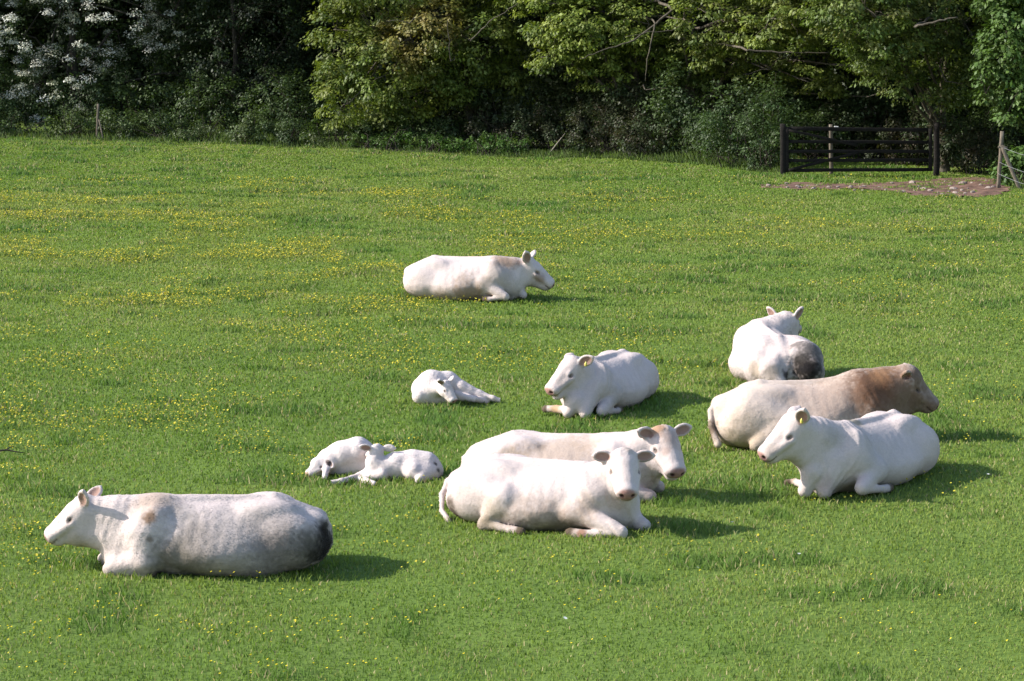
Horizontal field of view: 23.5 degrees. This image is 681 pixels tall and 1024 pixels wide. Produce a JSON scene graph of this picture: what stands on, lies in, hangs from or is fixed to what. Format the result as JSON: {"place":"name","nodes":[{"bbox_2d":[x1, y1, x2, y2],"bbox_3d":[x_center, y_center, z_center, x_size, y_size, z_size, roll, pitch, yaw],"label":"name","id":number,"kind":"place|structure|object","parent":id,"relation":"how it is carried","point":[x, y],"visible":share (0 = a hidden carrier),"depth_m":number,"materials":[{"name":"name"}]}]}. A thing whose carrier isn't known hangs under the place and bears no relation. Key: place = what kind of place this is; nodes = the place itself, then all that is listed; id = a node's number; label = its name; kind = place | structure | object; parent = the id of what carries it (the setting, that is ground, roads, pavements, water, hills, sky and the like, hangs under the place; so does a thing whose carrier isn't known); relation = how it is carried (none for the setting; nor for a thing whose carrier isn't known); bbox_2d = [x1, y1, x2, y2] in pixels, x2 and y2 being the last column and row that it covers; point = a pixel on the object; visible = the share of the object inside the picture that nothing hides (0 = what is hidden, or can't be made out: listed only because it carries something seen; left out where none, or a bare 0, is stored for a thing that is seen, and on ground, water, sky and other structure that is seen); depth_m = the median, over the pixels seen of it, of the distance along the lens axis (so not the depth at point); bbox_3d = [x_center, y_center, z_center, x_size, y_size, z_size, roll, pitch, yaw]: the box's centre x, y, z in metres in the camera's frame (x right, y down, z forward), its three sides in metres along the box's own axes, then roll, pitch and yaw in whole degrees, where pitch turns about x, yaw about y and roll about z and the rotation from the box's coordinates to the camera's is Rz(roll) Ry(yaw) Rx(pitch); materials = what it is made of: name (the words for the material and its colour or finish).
{"place":"outdoors","nodes":[
{"label":"outdoors","id":0,"kind":"place"},
{"bbox_2d":[0,120,1023,680],"bbox_3d":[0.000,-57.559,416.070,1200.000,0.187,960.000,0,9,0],"label":"ground","id":1,"kind":"structure","parent":0,"point":[576,606],"depth_m":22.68,"materials":[{"name":"green plant"}]},
{"bbox_2d":[0,446,24,452],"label":"fallen twig","id":2,"kind":"object","parent":1,"relation":"on","point":[7,449],"visible":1,"depth_m":26.62,"materials":[{"name":"brown wood"}]},
{"bbox_2d":[0,99,30,129],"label":"bush","id":3,"kind":"object","parent":1,"relation":"on","point":[3,109],"visible":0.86,"depth_m":76.99,"materials":[{"name":"green plant"}]},
{"bbox_2d":[0,60,60,132],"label":"understorey shrub","id":4,"kind":"object","parent":1,"relation":"on","point":[7,81],"visible":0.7,"depth_m":78.13,"materials":[{"name":"green plant"}]},
{"bbox_2d":[0,105,66,136],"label":"bush","id":5,"kind":"object","parent":1,"relation":"on","point":[9,126],"visible":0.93,"depth_m":76.39,"materials":[{"name":"green plant"}]},
{"bbox_2d":[2,49,125,132],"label":"understorey shrub","id":6,"kind":"object","parent":1,"relation":"on","point":[44,111],"visible":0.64,"depth_m":77.90,"materials":[{"name":"green plant"}]},
{"bbox_2d":[44,104,115,136],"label":"bush","id":7,"kind":"object","parent":1,"relation":"on","point":[80,125],"visible":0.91,"depth_m":75.90,"materials":[{"name":"green plant"}]},
{"bbox_2d":[0,0,169,120],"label":"shaded tree","id":8,"kind":"object","parent":1,"relation":"on","point":[62,38],"visible":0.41,"depth_m":83.83,"materials":[{"name":"green plant"}]},
{"bbox_2d":[96,104,102,136],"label":"thin fence post","id":9,"kind":"object","parent":1,"relation":"on","point":[98,123],"visible":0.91,"depth_m":75.28,"materials":[{"name":"grey wood"}]},
{"bbox_2d":[0,0,220,123],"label":"hawthorn tree","id":10,"kind":"object","parent":1,"relation":"on","point":[72,48],"visible":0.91,"depth_m":77.77,"materials":[{"name":"green plant"}]},
{"bbox_2d":[89,104,147,138],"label":"bush","id":11,"kind":"object","parent":1,"relation":"on","point":[116,125],"visible":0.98,"depth_m":75.58,"materials":[{"name":"green plant"}]},
{"bbox_2d":[66,65,185,132],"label":"understorey shrub","id":12,"kind":"object","parent":1,"relation":"on","point":[97,99],"visible":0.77,"depth_m":77.01,"materials":[{"name":"green plant"}]},
{"bbox_2d":[113,107,193,138],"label":"bush","id":13,"kind":"object","parent":1,"relation":"on","point":[151,121],"visible":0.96,"depth_m":75.17,"materials":[{"name":"green plant"}]},
{"bbox_2d":[44,485,332,576],"bbox_3d":[-2.820,1.637,21.542,2.508,0.825,1.086,0,9,0],"label":"lying cow","id":14,"kind":"object","parent":1,"relation":"on","point":[240,535],"visible":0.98,"depth_m":21.21},
{"bbox_2d":[127,0,258,126],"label":"shaded tree","id":15,"kind":"object","parent":1,"relation":"on","point":[182,11],"visible":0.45,"depth_m":81.36,"materials":[{"name":"green plant"}]},
{"bbox_2d":[169,110,237,141],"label":"bush","id":16,"kind":"object","parent":1,"relation":"on","point":[198,130],"visible":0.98,"depth_m":74.61,"materials":[{"name":"green plant"}]},
{"bbox_2d":[160,65,258,133],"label":"understorey shrub","id":17,"kind":"object","parent":1,"relation":"on","point":[208,111],"visible":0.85,"depth_m":76.60,"materials":[{"name":"green plant"}]},
{"bbox_2d":[215,106,280,143],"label":"bush","id":18,"kind":"object","parent":1,"relation":"on","point":[245,130],"visible":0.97,"depth_m":73.66,"materials":[{"name":"green plant"}]},
{"bbox_2d":[166,0,334,133],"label":"dark tree","id":19,"kind":"object","parent":1,"relation":"on","point":[259,7],"visible":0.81,"depth_m":77.37,"materials":[{"name":"green plant"}]},
{"bbox_2d":[231,64,330,137],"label":"understorey shrub","id":20,"kind":"object","parent":1,"relation":"on","point":[277,110],"visible":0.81,"depth_m":74.96,"materials":[{"name":"green plant"}]},
{"bbox_2d":[254,112,328,145],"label":"bush","id":21,"kind":"object","parent":1,"relation":"on","point":[279,126],"visible":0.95,"depth_m":73.24,"materials":[{"name":"green plant"}]},
{"bbox_2d":[299,108,373,146],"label":"bush","id":22,"kind":"object","parent":1,"relation":"on","point":[323,133],"visible":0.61,"depth_m":72.72,"materials":[{"name":"green plant"}]},
{"bbox_2d":[305,436,372,478],"bbox_3d":[-1.762,1.227,25.604,0.815,0.440,0.475,-5,10,-30],"label":"sleeping calf","id":23,"kind":"object","parent":1,"relation":"on","point":[341,457],"visible":0.84,"depth_m":25.51},
{"bbox_2d":[345,132,392,148],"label":"nettle clump","id":24,"kind":"object","parent":1,"relation":"on","point":[372,139],"visible":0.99,"depth_m":71.61,"materials":[{"name":"green plant"}]},
{"bbox_2d":[317,76,430,140],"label":"understorey shrub","id":25,"kind":"object","parent":1,"relation":"on","point":[334,111],"visible":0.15,"depth_m":73.92,"materials":[{"name":"green plant"}]},
{"bbox_2d":[330,444,443,484],"bbox_3d":[-1.280,1.279,25.319,1.154,0.427,0.650,0,9,0],"label":"lying calf","id":26,"kind":"object","parent":1,"relation":"on","point":[412,463],"visible":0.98,"depth_m":25.30},
{"bbox_2d":[348,107,426,144],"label":"bush","id":27,"kind":"object","parent":1,"relation":"on","point":[368,130],"visible":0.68,"depth_m":72.05,"materials":[{"name":"green plant"}]},
{"bbox_2d":[329,0,459,131],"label":"shaded tree","id":28,"kind":"object","parent":1,"relation":"on","point":[390,61],"visible":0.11,"depth_m":79.30,"materials":[{"name":"green plant"}]},
{"bbox_2d":[375,127,421,151],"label":"nettle clump","id":29,"kind":"object","parent":1,"relation":"on","point":[387,144],"visible":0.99,"depth_m":71.15,"materials":[{"name":"green plant"}]},
{"bbox_2d":[297,0,547,144],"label":"sycamore tree","id":30,"kind":"object","parent":1,"relation":"on","point":[463,52],"visible":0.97,"depth_m":71.28,"materials":[{"name":"green plant"}]},
{"bbox_2d":[415,131,455,151],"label":"nettle clump","id":31,"kind":"object","parent":1,"relation":"on","point":[431,145],"visible":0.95,"depth_m":70.59,"materials":[{"name":"green plant"}]},
{"bbox_2d":[392,109,483,146],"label":"bush","id":32,"kind":"object","parent":1,"relation":"on","point":[460,124],"visible":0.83,"depth_m":71.61,"materials":[{"name":"green plant"}]},
{"bbox_2d":[411,369,499,404],"bbox_3d":[-0.736,0.589,29.760,1.076,0.453,0.641,4,9,24],"label":"curled calf","id":33,"kind":"object","parent":1,"relation":"on","point":[433,386],"visible":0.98,"depth_m":29.75},
{"bbox_2d":[435,137,476,152],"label":"nettle clump","id":34,"kind":"object","parent":1,"relation":"on","point":[452,145],"visible":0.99,"depth_m":70.12,"materials":[{"name":"green plant"}]},
{"bbox_2d":[403,250,554,301],"bbox_3d":[-0.575,-1.043,39.237,2.436,0.865,1.064,3,9,18],"label":"lying cow","id":35,"kind":"object","parent":1,"relation":"on","point":[491,278],"visible":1,"depth_m":38.98},
{"bbox_2d":[424,54,538,146],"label":"understorey shrub","id":36,"kind":"object","parent":1,"relation":"on","point":[484,102],"visible":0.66,"depth_m":71.80,"materials":[{"name":"green plant"}]},
{"bbox_2d":[466,129,506,154],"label":"nettle clump","id":37,"kind":"object","parent":1,"relation":"on","point":[486,148],"visible":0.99,"depth_m":69.75,"materials":[{"name":"green plant"}]},
{"bbox_2d":[461,103,550,151],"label":"bush","id":38,"kind":"object","parent":1,"relation":"on","point":[520,127],"visible":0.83,"depth_m":70.67,"materials":[{"name":"green plant"}]},
{"bbox_2d":[0,173,1022,573],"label":"buttercups","id":39,"kind":"object","parent":1,"relation":"on","point":[218,251],"visible":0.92,"depth_m":38.89,"materials":[{"name":"yellow plant"}]},
{"bbox_2d":[0,126,1023,188],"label":"rank grass","id":40,"kind":"structure","parent":1,"relation":"on","point":[677,157],"depth_m":70.61,"materials":[{"name":"green plant"}]},
{"bbox_2d":[490,133,535,154],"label":"nettle clump","id":41,"kind":"object","parent":1,"relation":"on","point":[512,149],"visible":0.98,"depth_m":69.50,"materials":[{"name":"green plant"}]},
{"bbox_2d":[438,447,655,537],"bbox_3d":[0.328,1.359,23.245,2.152,0.887,1.100,5,10,28],"label":"lying cow","id":42,"kind":"object","parent":1,"relation":"on","point":[505,492],"visible":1,"depth_m":22.88},
{"bbox_2d":[498,65,603,150],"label":"understorey shrub","id":43,"kind":"object","parent":1,"relation":"on","point":[541,95],"visible":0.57,"depth_m":71.54,"materials":[{"name":"green plant"}]},
{"bbox_2d":[533,98,611,151],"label":"bush","id":44,"kind":"object","parent":1,"relation":"on","point":[554,134],"visible":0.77,"depth_m":70.20,"materials":[{"name":"green plant"}]},
{"bbox_2d":[460,423,691,502],"bbox_3d":[0.625,1.190,24.569,2.344,0.831,1.069,2,9,13],"label":"lying cow","id":45,"kind":"object","parent":1,"relation":"on","point":[662,443],"visible":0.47,"depth_m":24.28},
{"bbox_2d":[480,0,673,135],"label":"shaded tree","id":46,"kind":"object","parent":1,"relation":"on","point":[520,22],"visible":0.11,"depth_m":76.62,"materials":[{"name":"green plant"}]},
{"bbox_2d":[529,59,653,149],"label":"understorey shrub","id":47,"kind":"object","parent":1,"relation":"on","point":[590,95],"visible":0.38,"depth_m":70.89,"materials":[{"name":"green plant"}]},
{"bbox_2d":[494,0,697,146],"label":"lime leaved tree","id":48,"kind":"object","parent":1,"relation":"on","point":[559,40],"visible":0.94,"depth_m":69.08,"materials":[{"name":"green plant"}]},
{"bbox_2d":[542,349,658,418],"bbox_3d":[1.066,0.450,29.381,0.948,0.805,2.112,5,10,28],"label":"lying cow","id":49,"kind":"object","parent":1,"relation":"on","point":[606,382],"visible":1,"depth_m":28.81},
{"bbox_2d":[561,94,658,153],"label":"bush","id":50,"kind":"object","parent":1,"relation":"on","point":[606,131],"visible":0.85,"depth_m":68.99,"materials":[{"name":"green plant"}]},
{"bbox_2d":[594,52,681,148],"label":"understorey shrub","id":51,"kind":"object","parent":1,"relation":"on","point":[617,101],"visible":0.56,"depth_m":69.57,"materials":[{"name":"green plant"}]},
{"bbox_2d":[610,107,700,156],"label":"bush","id":52,"kind":"object","parent":1,"relation":"on","point":[633,144],"visible":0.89,"depth_m":68.01,"materials":[{"name":"green plant"}]},
{"bbox_2d":[633,55,719,156],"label":"understorey shrub","id":53,"kind":"object","parent":1,"relation":"on","point":[669,109],"visible":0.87,"depth_m":67.64,"materials":[{"name":"green plant"}]},
{"bbox_2d":[678,109,738,157],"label":"bush","id":54,"kind":"object","parent":1,"relation":"on","point":[693,139],"visible":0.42,"depth_m":66.43,"materials":[{"name":"green plant"}]},
{"bbox_2d":[694,101,779,166],"bbox_3d":[5.972,-5.441,64.932,2.458,1.806,1.759,0,9,0],"label":"bush","id":55,"kind":"object","parent":1,"relation":"on","point":[719,140],"visible":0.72,"depth_m":64.88,"materials":[{"name":"green plant"}]},
{"bbox_2d":[642,0,839,148],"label":"shaded tree","id":56,"kind":"object","parent":1,"relation":"on","point":[730,83],"visible":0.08,"depth_m":71.13,"materials":[{"name":"green plant"}]},
{"bbox_2d":[690,68,819,162],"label":"understorey shrub","id":57,"kind":"object","parent":1,"relation":"on","point":[728,99],"visible":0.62,"depth_m":65.58,"materials":[{"name":"green plant"}]},
{"bbox_2d":[736,80,802,170],"bbox_3d":[6.704,-5.603,64.102,1.791,2.361,1.715,0,9,0],"label":"bush","id":58,"kind":"object","parent":1,"relation":"on","point":[762,144],"visible":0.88,"depth_m":64.03,"materials":[{"name":"green plant"}]},
{"bbox_2d":[728,306,824,381],"bbox_3d":[3.330,0.101,31.446,1.132,0.912,2.384,0,9,0],"label":"lying cow","id":59,"kind":"object","parent":1,"relation":"on","point":[773,345],"visible":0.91,"depth_m":30.70},
{"bbox_2d":[735,75,854,156],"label":"understorey shrub","id":60,"kind":"object","parent":1,"relation":"on","point":[811,100],"visible":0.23,"depth_m":68.29,"materials":[{"name":"green plant"}]},
{"bbox_2d":[645,0,950,150],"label":"oak tree","id":61,"kind":"object","parent":1,"relation":"on","point":[786,16],"visible":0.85,"depth_m":66.94,"materials":[{"name":"green plant"}]},
{"bbox_2d":[776,98,863,158],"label":"bush","id":62,"kind":"object","parent":1,"relation":"on","point":[819,146],"visible":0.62,"depth_m":66.74,"materials":[{"name":"green plant"}]},
{"bbox_2d":[707,363,938,451],"bbox_3d":[3.450,0.739,27.252,2.600,0.956,1.245,0,9,0],"label":"lying bull","id":63,"kind":"object","parent":1,"relation":"on","point":[748,414],"visible":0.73,"depth_m":26.99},
{"bbox_2d":[829,124,837,173],"bbox_3d":[8.166,-4.816,62.509,0.231,1.357,0.128,0,9,0],"label":"wooden post","id":64,"kind":"object","parent":1,"relation":"on","point":[830,147],"visible":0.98,"depth_m":62.47,"materials":[{"name":"grey wood"}]},
{"bbox_2d":[757,405,939,498],"bbox_3d":[3.457,1.019,24.827,1.025,1.008,2.496,7,11,40],"label":"lying cow","id":65,"kind":"object","parent":1,"relation":"on","point":[873,452],"visible":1,"depth_m":24.31},
{"bbox_2d":[780,122,939,176],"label":"field gate","id":66,"kind":"structure","parent":1,"relation":"on","point":[785,151],"depth_m":62.18,"materials":[{"name":"brown wood"}]},
{"bbox_2d":[813,94,915,158],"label":"bush","id":67,"kind":"object","parent":1,"relation":"on","point":[857,120],"visible":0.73,"depth_m":66.56,"materials":[{"name":"green plant"}]},
{"bbox_2d":[828,73,936,158],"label":"understorey shrub","id":68,"kind":"object","parent":1,"relation":"on","point":[876,109],"visible":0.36,"depth_m":67.09,"materials":[{"name":"green plant"}]},
{"bbox_2d":[798,0,1009,172],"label":"ash tree","id":69,"kind":"object","parent":1,"relation":"on","point":[864,54],"visible":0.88,"depth_m":61.72,"materials":[{"name":"green plant"}]},
{"bbox_2d":[864,105,966,165],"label":"bush","id":70,"kind":"object","parent":1,"relation":"on","point":[916,136],"visible":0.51,"depth_m":65.46,"materials":[{"name":"green plant"}]},
{"bbox_2d":[923,112,998,174],"bbox_3d":[11.660,-5.106,63.693,2.029,1.661,1.607,1,9,9],"label":"bush","id":71,"kind":"object","parent":1,"relation":"on","point":[950,145],"visible":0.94,"depth_m":63.47,"materials":[{"name":"green plant"}]},
{"bbox_2d":[903,69,1023,167],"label":"understorey shrub","id":72,"kind":"object","parent":1,"relation":"on","point":[987,116],"visible":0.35,"depth_m":65.07,"materials":[{"name":"green plant"}]},
{"bbox_2d":[955,0,1023,132],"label":"shaded tree","id":73,"kind":"object","parent":1,"relation":"on","point":[1001,127],"visible":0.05,"depth_m":67.39,"materials":[{"name":"green plant"}]},
{"bbox_2d":[965,0,1023,135],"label":"field maple","id":74,"kind":"object","parent":1,"relation":"on","point":[1007,74],"visible":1,"depth_m":59.11,"materials":[{"name":"green plant"}]},
{"bbox_2d":[986,142,1023,185],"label":"bush","id":75,"kind":"object","parent":1,"relation":"on","point":[1016,159],"visible":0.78,"depth_m":59.65,"materials":[{"name":"green plant"}]},
{"bbox_2d":[996,131,1022,187],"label":"strained fence post","id":76,"kind":"object","parent":1,"relation":"on","point":[1002,148],"visible":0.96,"depth_m":58.75,"materials":[{"name":"grey wood"}]},
{"bbox_2d":[1,1,1023,155],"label":"hillside","id":77,"kind":"structure","parent":0,"point":[1020,139],"depth_m":81.40,"materials":[{"name":"green plant"}]},
{"bbox_2d":[0,0,65,74],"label":"shaded tree","id":78,"kind":"object","parent":77,"relation":"on","point":[26,28],"visible":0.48,"depth_m":83.99,"materials":[{"name":"green plant"}]},
{"bbox_2d":[0,0,1023,142],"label":"woodland","id":79,"kind":"object","parent":77,"relation":"on","point":[256,28],"visible":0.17,"depth_m":82.75,"materials":[{"name":"green plant"}]},
{"bbox_2d":[759,3,918,149],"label":"shaded tree","id":80,"kind":"object","parent":77,"relation":"on","point":[840,73],"visible":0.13,"depth_m":69.86,"materials":[{"name":"green plant"}]},
{"bbox_2d":[860,0,1023,153],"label":"shaded tree","id":81,"kind":"object","parent":77,"relation":"on","point":[962,43],"visible":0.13,"depth_m":67.58,"materials":[{"name":"green plant"}]},
{"bbox_2d":[760,177,1010,196],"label":"dirt track","id":82,"kind":"structure","parent":0,"point":[975,185],"depth_m":59.36,"materials":[{"name":"brown soil"}]}
]}

